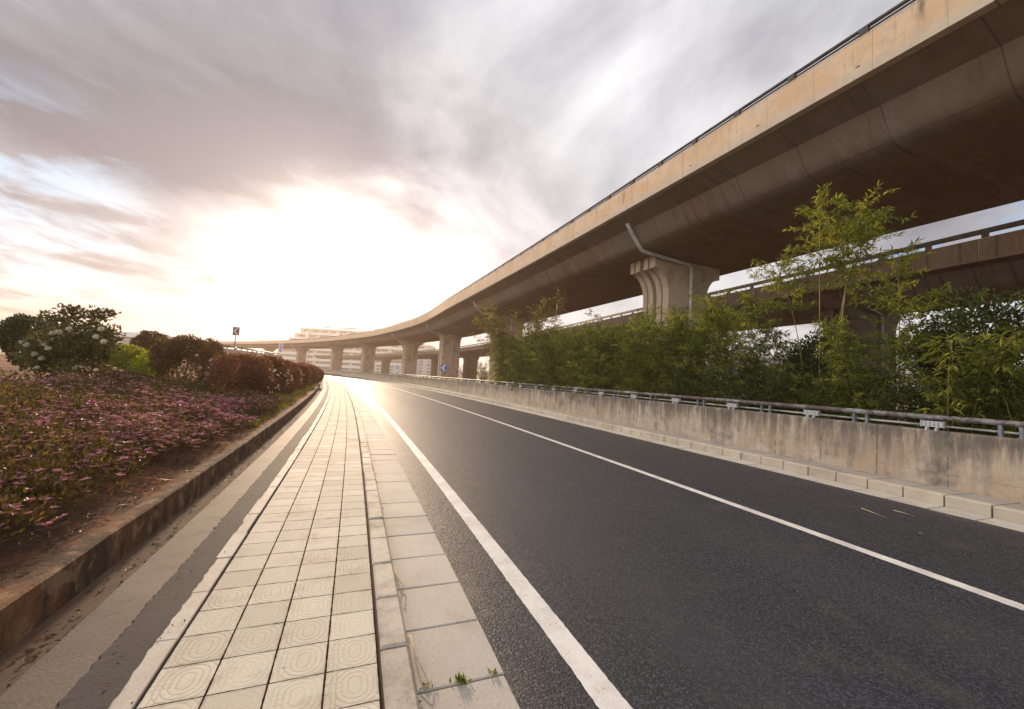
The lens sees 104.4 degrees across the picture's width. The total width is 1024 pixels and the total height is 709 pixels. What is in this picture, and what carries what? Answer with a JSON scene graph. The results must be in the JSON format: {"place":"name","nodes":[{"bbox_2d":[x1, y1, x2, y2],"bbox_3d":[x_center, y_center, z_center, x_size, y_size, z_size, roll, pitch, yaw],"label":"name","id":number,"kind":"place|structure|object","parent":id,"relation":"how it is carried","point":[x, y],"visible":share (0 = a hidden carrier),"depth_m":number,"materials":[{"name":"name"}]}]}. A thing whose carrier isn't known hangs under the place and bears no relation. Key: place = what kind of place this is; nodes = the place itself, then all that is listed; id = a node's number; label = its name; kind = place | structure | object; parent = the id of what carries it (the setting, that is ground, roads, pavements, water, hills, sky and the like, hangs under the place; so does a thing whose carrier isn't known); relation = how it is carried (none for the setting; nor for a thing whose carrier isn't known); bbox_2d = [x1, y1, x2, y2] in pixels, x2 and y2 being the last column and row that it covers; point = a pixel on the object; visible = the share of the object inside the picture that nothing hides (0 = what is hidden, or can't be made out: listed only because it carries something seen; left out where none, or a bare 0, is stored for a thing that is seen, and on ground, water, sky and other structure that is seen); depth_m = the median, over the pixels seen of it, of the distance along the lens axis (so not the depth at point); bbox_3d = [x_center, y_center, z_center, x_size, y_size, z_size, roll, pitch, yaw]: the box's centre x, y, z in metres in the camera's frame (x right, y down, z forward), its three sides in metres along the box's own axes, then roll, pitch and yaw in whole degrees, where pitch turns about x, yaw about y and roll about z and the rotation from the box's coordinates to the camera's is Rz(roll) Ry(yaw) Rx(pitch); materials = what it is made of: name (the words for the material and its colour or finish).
{"place":"outdoors","nodes":[
{"label":"outdoors","id":0,"kind":"place"},
{"bbox_2d":[0,354,317,590],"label":"planting soil","id":1,"kind":"structure","parent":0,"point":[11,559],"depth_m":3.52,"materials":[{"name":"brown soil"}]},
{"bbox_2d":[0,313,55,370],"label":"shrub","id":2,"kind":"object","parent":1,"relation":"on","point":[14,328],"visible":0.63,"depth_m":11.66,"materials":[{"name":"green plant"}]},
{"bbox_2d":[11,303,126,380],"bbox_3d":[-9.966,-0.141,9.000,2.824,2.102,1.376,3,-4,0],"label":"rose tree","id":3,"kind":"object","parent":1,"relation":"on","point":[66,352],"visible":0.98,"depth_m":8.85,"materials":[{"name":"green plant"}]},
{"bbox_2d":[92,343,148,380],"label":"shrub","id":4,"kind":"object","parent":1,"relation":"on","point":[125,355],"visible":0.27,"depth_m":11.63,"materials":[{"name":"green plant"}]},
{"bbox_2d":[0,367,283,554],"bbox_3d":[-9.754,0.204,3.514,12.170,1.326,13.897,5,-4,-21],"label":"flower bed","id":5,"kind":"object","parent":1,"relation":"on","point":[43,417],"visible":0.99,"depth_m":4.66,"materials":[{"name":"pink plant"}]},
{"bbox_2d":[128,329,168,350],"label":"shrub","id":6,"kind":"object","parent":1,"relation":"on","point":[144,338],"visible":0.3,"depth_m":14.70,"materials":[{"name":"brown plant"}]},
{"bbox_2d":[129,351,172,382],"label":"shrub","id":7,"kind":"object","parent":1,"relation":"on","point":[140,361],"visible":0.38,"depth_m":11.23,"materials":[{"name":"green plant"}]},
{"bbox_2d":[0,382,320,656],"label":"planter kerb","id":8,"kind":"structure","parent":1,"relation":"on","point":[36,597],"depth_m":2.84,"materials":[{"name":"concrete"}]},
{"bbox_2d":[146,334,220,391],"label":"flowering shrub","id":9,"kind":"object","parent":1,"relation":"on","point":[166,354],"visible":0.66,"depth_m":10.86,"materials":[{"name":"brown plant"}]},
{"bbox_2d":[187,338,225,374],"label":"shrub","id":10,"kind":"object","parent":1,"relation":"on","point":[212,343],"visible":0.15,"depth_m":17.86,"materials":[{"name":"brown plant"}]},
{"bbox_2d":[0,412,421,704],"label":"leaf litter","id":11,"kind":"object","parent":1,"relation":"on","point":[35,656],"visible":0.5,"depth_m":3.39,"materials":[{"name":"brown plant"}]},
{"bbox_2d":[203,351,278,401],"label":"round bush","id":12,"kind":"object","parent":1,"relation":"on","point":[256,371],"visible":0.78,"depth_m":10.78,"materials":[{"name":"brown plant"}]},
{"bbox_2d":[205,383,316,427],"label":"grass","id":13,"kind":"structure","parent":1,"relation":"on","point":[286,400],"depth_m":13.74,"materials":[{"name":"green plant"}]},
{"bbox_2d":[240,354,292,394],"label":"round bush","id":14,"kind":"object","parent":1,"relation":"on","point":[281,367],"visible":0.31,"depth_m":13.54,"materials":[{"name":"brown plant"}]},
{"bbox_2d":[276,358,303,394],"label":"round bush","id":15,"kind":"object","parent":1,"relation":"on","point":[295,373],"visible":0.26,"depth_m":16.91,"materials":[{"name":"brown plant"}]},
{"bbox_2d":[289,362,311,388],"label":"round bush","id":16,"kind":"object","parent":1,"relation":"on","point":[307,372],"visible":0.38,"depth_m":21.49,"materials":[{"name":"brown plant"}]},
{"bbox_2d":[301,365,318,385],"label":"round bush","id":17,"kind":"object","parent":1,"relation":"on","point":[314,377],"visible":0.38,"depth_m":26.30,"materials":[{"name":"brown plant"}]},
{"bbox_2d":[313,366,324,383],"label":"round bush","id":18,"kind":"object","parent":1,"relation":"on","point":[321,373],"visible":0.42,"depth_m":32.02,"materials":[{"name":"brown plant"}]},
{"bbox_2d":[0,379,325,708],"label":"drain margin","id":19,"kind":"object","parent":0,"point":[54,675],"visible":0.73,"depth_m":2.36,"materials":[{"name":"concrete"}]},
{"bbox_2d":[0,381,322,695],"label":"drain","id":20,"kind":"object","parent":19,"relation":"on","point":[87,603],"visible":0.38,"depth_m":2.71,"materials":[{"name":"grey concrete"}]},
{"bbox_2d":[56,378,328,708],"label":"path verge","id":21,"kind":"structure","parent":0,"point":[136,639],"depth_m":2.36,"materials":[{"name":"concrete"}]},
{"bbox_2d":[218,344,281,358],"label":"ramp wall","id":22,"kind":"structure","parent":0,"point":[235,350],"depth_m":44.49,"materials":[{"name":"concrete"}]},
{"bbox_2d":[232,327,239,345],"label":"road sign","id":23,"kind":"object","parent":22,"relation":"on","point":[236,330],"visible":0.86,"depth_m":44.09,"materials":[{"name":"metal"}]},
{"bbox_2d":[135,376,383,708],"bbox_3d":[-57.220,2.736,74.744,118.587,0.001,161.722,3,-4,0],"label":"footpath","id":24,"kind":"structure","parent":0,"point":[283,618],"depth_m":2.45,"materials":[{"name":"tile"}]},
{"bbox_2d":[107,381,330,708],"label":"path edging","id":25,"kind":"object","parent":24,"relation":"on","point":[146,671],"visible":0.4,"depth_m":2.41,"materials":[{"name":"concrete"}]},
{"bbox_2d":[326,376,419,708],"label":"kerb","id":26,"kind":"structure","parent":24,"relation":"on","point":[398,685],"depth_m":2.50,"materials":[{"name":"concrete"}]},
{"bbox_2d":[0,350,931,455],"bbox_3d":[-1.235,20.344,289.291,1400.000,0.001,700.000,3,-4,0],"label":"ground","id":27,"kind":"structure","parent":0,"point":[487,383],"depth_m":202.32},
{"bbox_2d":[42,329,193,363],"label":"apartment block","id":28,"kind":"structure","parent":27,"relation":"on","point":[128,337],"depth_m":63.72,"materials":[{"name":"white concrete"}]},
{"bbox_2d":[275,326,435,371],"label":"hotel building","id":29,"kind":"structure","parent":27,"relation":"on","point":[315,333],"depth_m":328.78,"materials":[{"name":"white concrete"}]},
{"bbox_2d":[374,363,400,374],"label":"apartment block","id":30,"kind":"structure","parent":27,"relation":"on","point":[377,367],"depth_m":253.53,"materials":[{"name":"white concrete"}]},
{"bbox_2d":[416,359,430,376],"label":"apartment block","id":31,"kind":"structure","parent":27,"relation":"on","point":[424,367],"depth_m":223.78,"materials":[{"name":"white concrete"}]},
{"bbox_2d":[705,352,896,402],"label":"apartment block","id":32,"kind":"structure","parent":27,"relation":"on","point":[768,358],"depth_m":84.17,"materials":[{"name":"white concrete"}]},
{"bbox_2d":[458,371,488,379],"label":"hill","id":33,"kind":"structure","parent":0,"point":[460,375],"depth_m":519.96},
{"bbox_2d":[0,0,1023,392],"label":"sky","id":34,"kind":"structure","parent":0,"point":[269,170],"materials":[{"name":"white"}]},
{"bbox_2d":[324,374,1023,708],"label":"road","id":35,"kind":"structure","parent":0,"point":[654,593],"depth_m":3.53,"materials":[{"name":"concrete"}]},
{"bbox_2d":[330,377,519,708],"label":"gutter slab","id":36,"kind":"structure","parent":35,"relation":"on","point":[443,627],"depth_m":2.71,"materials":[{"name":"concrete"}]},
{"bbox_2d":[410,634,427,680],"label":"dry grass stem","id":37,"kind":"object","parent":36,"relation":"on","point":[417,657],"visible":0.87,"depth_m":2.18,"materials":[{"name":"beige plant"}]},
{"bbox_2d":[449,671,470,685],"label":"weed","id":38,"kind":"object","parent":36,"relation":"on","point":[461,678],"visible":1,"depth_m":2.07,"materials":[{"name":"green plant"}]},
{"bbox_2d":[328,376,632,708],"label":"lane marking","id":39,"kind":"object","parent":35,"relation":"on","point":[601,689],"visible":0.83,"depth_m":2.78,"materials":[{"name":"paint"}]},
{"bbox_2d":[334,375,1023,609],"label":"lane marking","id":40,"kind":"object","parent":35,"relation":"on","point":[954,582],"visible":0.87,"depth_m":4.56,"materials":[{"name":"paint"}]},
{"bbox_2d":[342,375,1023,531],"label":"gutter slab","id":41,"kind":"structure","parent":35,"relation":"on","point":[985,519],"depth_m":7.53,"materials":[{"name":"grey concrete"}]},
{"bbox_2d":[350,375,1023,510],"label":"footway slab","id":42,"kind":"structure","parent":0,"point":[996,503],"depth_m":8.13,"materials":[{"name":"grey concrete"}]},
{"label":"verge","id":43,"kind":"structure","parent":0,"visible":0},
{"bbox_2d":[441,364,446,374],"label":"road sign","id":44,"kind":"object","parent":43,"relation":"on","point":[443,368],"visible":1,"depth_m":51.94,"materials":[{"name":"metal"}]},
{"bbox_2d":[451,356,482,381],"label":"shrub","id":45,"kind":"object","parent":43,"relation":"on","point":[467,376],"visible":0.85,"depth_m":61.70,"materials":[{"name":"green plant"}]},
{"bbox_2d":[472,357,488,383],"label":"shrub","id":46,"kind":"object","parent":43,"relation":"on","point":[483,371],"visible":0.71,"depth_m":57.82,"materials":[{"name":"green plant"}]},
{"bbox_2d":[490,350,519,389],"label":"bamboo","id":47,"kind":"object","parent":43,"relation":"on","point":[496,364],"visible":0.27,"depth_m":28.03,"materials":[{"name":"green plant"}]},
{"bbox_2d":[490,332,522,384],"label":"bamboo","id":48,"kind":"object","parent":43,"relation":"on","point":[501,350],"visible":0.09,"depth_m":28.62,"materials":[{"name":"green plant"}]},
{"bbox_2d":[467,296,553,383],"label":"bamboo","id":49,"kind":"object","parent":43,"relation":"on","point":[499,334],"visible":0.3,"depth_m":28.68,"materials":[{"name":"green plant"}]},
{"bbox_2d":[494,337,528,385],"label":"bamboo","id":50,"kind":"object","parent":43,"relation":"on","point":[510,345],"visible":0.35,"depth_m":27.02,"materials":[{"name":"green plant"}]},
{"bbox_2d":[500,349,531,390],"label":"bamboo","id":51,"kind":"object","parent":43,"relation":"on","point":[516,371],"visible":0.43,"depth_m":25.13,"materials":[{"name":"green plant"}]},
{"bbox_2d":[508,333,550,386],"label":"bamboo","id":52,"kind":"object","parent":43,"relation":"on","point":[519,363],"visible":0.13,"depth_m":26.42,"materials":[{"name":"green plant"}]},
{"bbox_2d":[517,336,543,385],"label":"bamboo","id":53,"kind":"object","parent":43,"relation":"on","point":[528,369],"visible":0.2,"depth_m":24.57,"materials":[{"name":"green plant"}]},
{"bbox_2d":[515,324,559,350],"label":"bamboo","id":54,"kind":"object","parent":43,"relation":"on","point":[528,329],"visible":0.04,"depth_m":26.42,"materials":[{"name":"green plant"}]},
{"bbox_2d":[523,336,561,388],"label":"bamboo","id":55,"kind":"object","parent":43,"relation":"on","point":[527,357],"visible":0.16,"depth_m":23.77,"materials":[{"name":"green plant"}]},
{"bbox_2d":[518,328,573,394],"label":"bamboo","id":56,"kind":"object","parent":43,"relation":"on","point":[540,378],"visible":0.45,"depth_m":22.60,"materials":[{"name":"green plant"}]},
{"bbox_2d":[527,289,569,352],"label":"bamboo","id":57,"kind":"object","parent":43,"relation":"on","point":[546,319],"visible":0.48,"depth_m":25.93,"materials":[{"name":"green plant"}]},
{"bbox_2d":[536,335,573,390],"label":"bamboo","id":58,"kind":"object","parent":43,"relation":"on","point":[551,348],"visible":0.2,"depth_m":21.67,"materials":[{"name":"green plant"}]},
{"bbox_2d":[529,342,584,393],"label":"bamboo","id":59,"kind":"object","parent":43,"relation":"on","point":[550,364],"visible":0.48,"depth_m":21.30,"materials":[{"name":"green plant"}]},
{"bbox_2d":[548,321,590,392],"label":"bamboo","id":60,"kind":"object","parent":43,"relation":"on","point":[569,357],"visible":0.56,"depth_m":20.23,"materials":[{"name":"green plant"}]},
{"bbox_2d":[553,325,594,358],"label":"bamboo","id":61,"kind":"object","parent":43,"relation":"on","point":[570,331],"visible":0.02,"depth_m":24.89,"materials":[{"name":"green plant"}]},
{"bbox_2d":[563,340,607,389],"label":"bamboo","id":62,"kind":"object","parent":43,"relation":"on","point":[581,349],"visible":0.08,"depth_m":19.35,"materials":[{"name":"green plant"}]},
{"bbox_2d":[566,320,628,399],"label":"bamboo","id":63,"kind":"object","parent":43,"relation":"on","point":[587,377],"visible":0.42,"depth_m":18.16,"materials":[{"name":"green plant"}]},
{"bbox_2d":[568,326,634,387],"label":"bamboo","id":64,"kind":"object","parent":43,"relation":"on","point":[584,329],"visible":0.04,"depth_m":20.17,"materials":[{"name":"green plant"}]},
{"bbox_2d":[208,0,1023,384],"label":"viaduct","id":65,"kind":"object","parent":43,"relation":"on","point":[920,104],"visible":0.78,"depth_m":15.17,"materials":[{"name":"concrete"}]},
{"bbox_2d":[583,309,656,397],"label":"bamboo","id":66,"kind":"object","parent":43,"relation":"on","point":[605,384],"visible":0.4,"depth_m":17.32,"materials":[{"name":"green plant"}]},
{"bbox_2d":[585,339,661,397],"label":"bamboo","id":67,"kind":"object","parent":43,"relation":"on","point":[603,359],"visible":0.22,"depth_m":16.81,"materials":[{"name":"green plant"}]},
{"bbox_2d":[600,302,669,374],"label":"bamboo","id":68,"kind":"object","parent":43,"relation":"on","point":[636,328],"visible":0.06,"depth_m":19.02,"materials":[{"name":"green plant"}]},
{"bbox_2d":[611,309,682,399],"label":"bamboo","id":69,"kind":"object","parent":43,"relation":"on","point":[635,385],"visible":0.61,"depth_m":15.48,"materials":[{"name":"green plant"}]},
{"bbox_2d":[621,315,708,401],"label":"bamboo","id":70,"kind":"object","parent":43,"relation":"on","point":[653,389],"visible":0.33,"depth_m":14.81,"materials":[{"name":"green plant"}]},
{"bbox_2d":[314,219,1023,423],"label":"viaduct","id":71,"kind":"object","parent":43,"relation":"on","point":[986,259],"visible":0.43,"depth_m":23.36,"materials":[{"name":"concrete"}]},
{"bbox_2d":[322,369,1023,502],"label":"retaining wall","id":72,"kind":"structure","parent":43,"relation":"on","point":[988,465],"depth_m":8.78,"materials":[{"name":"grey concrete"}]},
{"bbox_2d":[320,368,1023,438],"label":"guard rail","id":73,"kind":"object","parent":72,"relation":"on","point":[1000,424],"visible":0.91,"depth_m":8.90,"materials":[{"name":"metal"}]},
{"bbox_2d":[672,398,680,403],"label":"reflector block","id":74,"kind":"structure","parent":72,"relation":"on","point":[675,400],"depth_m":12.90,"materials":[{"name":"white plastic"}]},
{"bbox_2d":[726,403,737,409],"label":"reflector block","id":75,"kind":"structure","parent":72,"relation":"on","point":[730,405],"depth_m":11.01,"materials":[{"name":"white plastic"}]},
{"bbox_2d":[803,409,819,417],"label":"reflector block","id":76,"kind":"structure","parent":72,"relation":"on","point":[807,413],"depth_m":9.12,"materials":[{"name":"white plastic"}]},
{"bbox_2d":[920,420,945,430],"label":"reflector block","id":77,"kind":"structure","parent":72,"relation":"on","point":[929,424],"depth_m":7.19,"materials":[{"name":"white plastic"}]},
{"bbox_2d":[639,311,734,404],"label":"bamboo","id":78,"kind":"object","parent":43,"relation":"on","point":[681,357],"visible":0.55,"depth_m":14.12,"materials":[{"name":"green plant"}]},
{"bbox_2d":[637,304,737,401],"bbox_3d":[7.265,0.060,17.060,3.488,4.914,3.496,4,-4,-13],"label":"bamboo","id":79,"kind":"object","parent":43,"relation":"on","point":[682,313],"visible":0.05,"depth_m":17.58,"materials":[{"name":"green plant"}]},
{"bbox_2d":[659,362,733,406],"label":"bamboo","id":80,"kind":"object","parent":43,"relation":"on","point":[678,383],"visible":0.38,"depth_m":13.14,"materials":[{"name":"green plant"}]},
{"bbox_2d":[658,317,758,405],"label":"bamboo","id":81,"kind":"object","parent":43,"relation":"on","point":[687,321],"visible":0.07,"depth_m":14.83,"materials":[{"name":"green plant"}]},
{"bbox_2d":[672,289,758,402],"bbox_3d":[6.919,-0.056,13.570,2.686,4.551,2.412,2,-4,27],"label":"bamboo","id":82,"kind":"object","parent":43,"relation":"on","point":[709,317],"visible":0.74,"depth_m":13.47,"materials":[{"name":"green plant"}]},
{"bbox_2d":[682,357,764,407],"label":"bamboo","id":83,"kind":"object","parent":43,"relation":"on","point":[713,392],"visible":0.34,"depth_m":12.40,"materials":[{"name":"green plant"}]},
{"bbox_2d":[699,330,805,410],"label":"bamboo","id":84,"kind":"object","parent":43,"relation":"on","point":[747,374],"visible":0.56,"depth_m":11.51,"materials":[{"name":"green plant"}]},
{"bbox_2d":[722,286,798,412],"bbox_3d":[7.073,0.060,11.194,2.342,4.041,1.569,3,-4,0],"label":"bamboo","id":85,"kind":"object","parent":43,"relation":"on","point":[769,329],"visible":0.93,"depth_m":11.18,"materials":[{"name":"green plant"}]},
{"bbox_2d":[702,355,830,413],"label":"bamboo","id":86,"kind":"object","parent":43,"relation":"on","point":[776,397],"visible":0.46,"depth_m":10.74,"materials":[{"name":"green plant"}]},
{"bbox_2d":[699,335,833,413],"bbox_3d":[7.662,0.865,12.532,2.579,2.748,3.592,5,-4,-29],"label":"bamboo","id":87,"kind":"object","parent":43,"relation":"on","point":[745,362],"visible":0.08,"depth_m":12.04,"materials":[{"name":"green plant"}]},
{"bbox_2d":[759,362,843,415],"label":"bamboo","id":88,"kind":"object","parent":43,"relation":"on","point":[791,397],"visible":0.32,"depth_m":10.43,"materials":[{"name":"green plant"}]},
{"bbox_2d":[761,328,864,415],"bbox_3d":[9.011,0.740,12.104,2.642,3.054,2.938,3,-4,0],"label":"shrub","id":89,"kind":"object","parent":43,"relation":"on","point":[795,351],"visible":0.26,"depth_m":11.48,"materials":[{"name":"green plant"}]},
{"bbox_2d":[785,362,867,420],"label":"bamboo","id":90,"kind":"object","parent":43,"relation":"on","point":[814,386],"visible":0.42,"depth_m":9.42,"materials":[{"name":"green plant"}]},
{"bbox_2d":[745,180,916,402],"bbox_3d":[8.189,-1.109,10.511,3.567,6.418,2.578,2,-4,29],"label":"bamboo","id":91,"kind":"object","parent":43,"relation":"on","point":[835,261],"visible":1,"depth_m":10.42,"materials":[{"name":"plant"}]},
{"bbox_2d":[792,376,890,414],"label":"bamboo","id":92,"kind":"object","parent":43,"relation":"on","point":[857,389],"visible":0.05,"depth_m":10.62,"materials":[{"name":"green plant"}]},
{"bbox_2d":[812,314,931,425],"bbox_3d":[7.971,0.482,9.003,2.149,3.027,2.154,6,-5,-38],"label":"bamboo","id":93,"kind":"object","parent":43,"relation":"on","point":[859,401],"visible":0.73,"depth_m":8.84,"materials":[{"name":"green plant"}]},
{"bbox_2d":[845,237,1012,425],"bbox_3d":[9.093,-0.331,8.956,2.509,4.783,2.381,1,-4,37],"label":"bamboo","id":94,"kind":"object","parent":43,"relation":"on","point":[911,303],"visible":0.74,"depth_m":8.93,"materials":[{"name":"green plant"}]},
{"bbox_2d":[877,368,992,432],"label":"bamboo","id":95,"kind":"object","parent":43,"relation":"on","point":[911,395],"visible":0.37,"depth_m":8.18,"materials":[{"name":"green plant"}]},
{"bbox_2d":[887,285,1023,432],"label":"shrub","id":96,"kind":"object","parent":43,"relation":"on","point":[1000,319],"visible":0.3,"depth_m":8.19,"materials":[{"name":"green plant"}]},
{"bbox_2d":[889,361,1023,437],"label":"bamboo","id":97,"kind":"object","parent":43,"relation":"on","point":[910,379],"visible":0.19,"depth_m":7.64,"materials":[{"name":"green plant"}]},
{"bbox_2d":[892,321,1022,434],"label":"bamboo","id":98,"kind":"object","parent":43,"relation":"on","point":[926,365],"visible":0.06,"depth_m":8.75,"materials":[{"name":"green plant"}]},
{"bbox_2d":[912,324,1023,435],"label":"bamboo","id":99,"kind":"object","parent":43,"relation":"on","point":[1009,371],"visible":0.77,"depth_m":6.88,"materials":[{"name":"green plant"}]},
{"bbox_2d":[959,338,1023,437],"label":"bamboo","id":100,"kind":"object","parent":43,"relation":"on","point":[1015,410],"visible":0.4,"depth_m":6.81,"materials":[{"name":"green plant"}]},
{"bbox_2d":[985,294,1023,379],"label":"bamboo","id":101,"kind":"object","parent":43,"relation":"on","point":[1022,323],"visible":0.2,"depth_m":7.07,"materials":[{"name":"green plant"}]},
{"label":"footway bed","id":102,"kind":"structure","parent":0,"visible":0},
{"bbox_2d":[343,375,1023,524],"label":"kerb","id":103,"kind":"structure","parent":102,"relation":"on","point":[1003,513],"depth_m":7.90,"materials":[{"name":"grey concrete"}]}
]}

